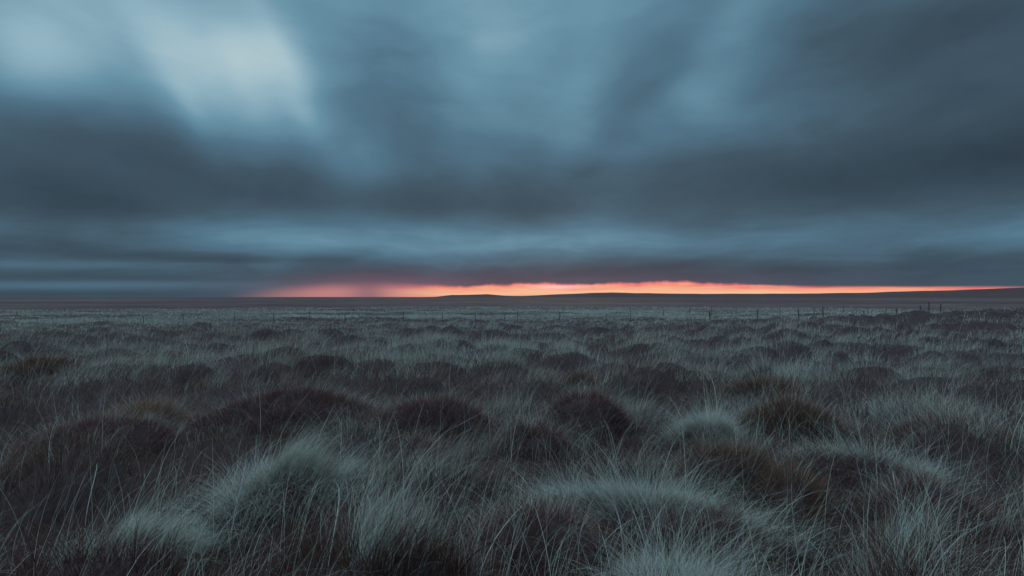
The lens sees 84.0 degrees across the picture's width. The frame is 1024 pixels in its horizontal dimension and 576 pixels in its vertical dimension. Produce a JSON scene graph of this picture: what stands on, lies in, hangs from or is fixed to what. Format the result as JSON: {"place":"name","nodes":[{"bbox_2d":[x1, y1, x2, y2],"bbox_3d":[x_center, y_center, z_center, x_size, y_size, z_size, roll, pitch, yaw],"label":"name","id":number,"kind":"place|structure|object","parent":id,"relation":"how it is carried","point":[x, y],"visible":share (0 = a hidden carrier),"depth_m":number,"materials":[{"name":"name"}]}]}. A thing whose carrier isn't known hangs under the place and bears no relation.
{"place":"outdoors","nodes":[
{"label":"outdoors","id":0,"kind":"place"},
{"bbox_2d":[0,297,1023,575],"bbox_3d":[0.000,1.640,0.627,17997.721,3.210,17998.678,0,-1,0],"label":"ground","id":1,"kind":"structure","parent":0,"point":[988,307],"depth_m":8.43,"materials":[{"name":"green plant"}]},
{"bbox_2d":[0,347,91,379],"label":"grass tussock","id":2,"kind":"object","parent":1,"relation":"on","point":[33,364],"depth_m":8.07,"materials":[{"name":"plant"}]},
{"bbox_2d":[0,393,220,462],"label":"grass tussock","id":3,"kind":"object","parent":1,"relation":"on","point":[143,431],"depth_m":4.45,"materials":[{"name":"green plant"}]},
{"bbox_2d":[0,418,271,575],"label":"grass tussock","id":4,"kind":"object","parent":1,"relation":"on","point":[154,530],"depth_m":2.45,"materials":[{"name":"green plant"}]},
{"bbox_2d":[80,382,203,428],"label":"grass tussock","id":5,"kind":"object","parent":1,"relation":"on","point":[146,406],"depth_m":5.15,"materials":[{"name":"green plant"}]},
{"bbox_2d":[86,343,216,364],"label":"grass tussock","id":6,"kind":"object","parent":1,"relation":"on","point":[169,355],"depth_m":9.00,"materials":[{"name":"plant"}]},
{"bbox_2d":[150,369,394,440],"bbox_3d":[-1.957,0.976,5.205,2.537,0.697,1.786,0,-1,0],"label":"grass tussock","id":7,"kind":"object","parent":1,"relation":"on","point":[287,402],"depth_m":4.99,"materials":[{"name":"green plant"}]},
{"bbox_2d":[137,374,410,564],"bbox_3d":[-1.175,0.896,3.130,1.550,0.839,1.356,0,-1,0],"label":"grass tussock","id":8,"kind":"object","parent":1,"relation":"on","point":[300,469],"depth_m":3.01,"materials":[{"name":"plant"}]},
{"bbox_2d":[143,310,630,323],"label":"wire fence","id":9,"kind":"object","parent":1,"relation":"on","point":[234,314],"visible":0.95,"depth_m":53.39,"materials":[{"name":"grey metal"}]},
{"bbox_2d":[350,408,457,467],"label":"grass tussock","id":10,"kind":"object","parent":1,"relation":"on","point":[417,442],"depth_m":4.03,"materials":[{"name":"plant"}]},
{"bbox_2d":[361,376,520,440],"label":"grass tussock","id":11,"kind":"object","parent":1,"relation":"on","point":[460,410],"depth_m":4.94,"materials":[{"name":"plant"}]},
{"bbox_2d":[473,395,609,462],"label":"grass tussock","id":12,"kind":"object","parent":1,"relation":"on","point":[533,434],"depth_m":4.29,"materials":[{"name":"green plant"}]},
{"bbox_2d":[428,450,679,575],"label":"grass tussock","id":13,"kind":"object","parent":1,"relation":"on","point":[555,523],"depth_m":2.48,"materials":[{"name":"green plant"}]},
{"bbox_2d":[546,356,600,388],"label":"grass tussock","id":14,"kind":"object","parent":1,"relation":"on","point":[571,378],"depth_m":6.86,"materials":[{"name":"green plant"}]},
{"bbox_2d":[531,375,658,449],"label":"grass tussock","id":15,"kind":"object","parent":1,"relation":"on","point":[594,401],"depth_m":4.75,"materials":[{"name":"plant"}]},
{"bbox_2d":[524,462,789,575],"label":"grass tussock","id":16,"kind":"object","parent":1,"relation":"on","point":[653,562],"depth_m":2.21,"materials":[{"name":"plant"}]},
{"bbox_2d":[452,414,871,574],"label":"grass tussock","id":17,"kind":"object","parent":1,"relation":"on","point":[620,498],"depth_m":2.77,"materials":[{"name":"green plant"}]},
{"bbox_2d":[632,379,787,453],"bbox_3d":[1.478,0.957,4.396,1.311,0.717,1.174,0,-1,0],"label":"grass tussock","id":18,"kind":"object","parent":1,"relation":"on","point":[712,422],"depth_m":4.38,"materials":[{"name":"green plant"}]},
{"bbox_2d":[597,467,842,575],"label":"grass tussock","id":19,"kind":"object","parent":1,"relation":"on","point":[717,515],"depth_m":2.51,"materials":[{"name":"plant"}]},
{"bbox_2d":[657,412,801,507],"bbox_3d":[1.296,1.013,3.458,1.078,0.608,1.007,0,-1,0],"label":"grass tussock","id":20,"kind":"object","parent":1,"relation":"on","point":[732,458],"depth_m":3.36,"materials":[{"name":"green plant"}]},
{"bbox_2d":[663,306,855,315],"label":"wire fence","id":21,"kind":"object","parent":1,"relation":"on","point":[720,308],"visible":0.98,"depth_m":78.92,"materials":[{"name":"grey metal"}]},
{"bbox_2d":[705,364,826,402],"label":"grass tussock","id":22,"kind":"object","parent":1,"relation":"on","point":[740,389],"depth_m":6.38,"materials":[{"name":"green plant"}]},
{"bbox_2d":[715,430,850,529],"bbox_3d":[1.534,1.018,3.097,0.827,0.571,0.813,1,-1,-43],"label":"grass tussock","id":23,"kind":"object","parent":1,"relation":"on","point":[793,479],"depth_m":3.08,"materials":[{"name":"green plant"}]},
{"bbox_2d":[722,378,878,447],"bbox_3d":[2.385,1.016,4.894,1.446,0.598,1.269,0,-1,0],"label":"grass tussock","id":24,"kind":"object","parent":1,"relation":"on","point":[777,410],"depth_m":4.69,"materials":[{"name":"green plant"}]},
{"bbox_2d":[760,418,901,502],"bbox_3d":[2.043,1.035,3.613,1.305,0.549,1.199,0,-1,0],"label":"grass tussock","id":25,"kind":"object","parent":1,"relation":"on","point":[819,462],"depth_m":3.47,"materials":[{"name":"green plant"}]},
{"bbox_2d":[757,305,920,319],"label":"wire fence","id":26,"kind":"object","parent":1,"relation":"on","point":[810,314],"visible":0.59,"depth_m":44.93,"materials":[{"name":"grey metal"}]},
{"bbox_2d":[753,401,1001,501],"bbox_3d":[2.197,0.978,3.567,1.624,0.662,0.948,0,-1,15],"label":"grass tussock","id":27,"kind":"object","parent":1,"relation":"on","point":[886,461],"depth_m":3.52,"materials":[{"name":"green plant"}]},
{"bbox_2d":[829,434,1023,548],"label":"grass tussock","id":28,"kind":"object","parent":1,"relation":"on","point":[910,482],"depth_m":2.92,"materials":[{"name":"green plant"}]},
{"bbox_2d":[844,386,1023,452],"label":"grass tussock","id":29,"kind":"object","parent":1,"relation":"on","point":[910,422],"depth_m":4.54,"materials":[{"name":"plant"}]},
{"bbox_2d":[0,0,1023,296],"label":"sky","id":30,"kind":"structure","parent":0,"point":[149,148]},
{"bbox_2d":[438,287,1023,297],"bbox_3d":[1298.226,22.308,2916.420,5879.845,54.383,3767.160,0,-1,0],"label":"hills","id":31,"kind":"structure","parent":0,"point":[998,293],"depth_m":2367.78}
]}

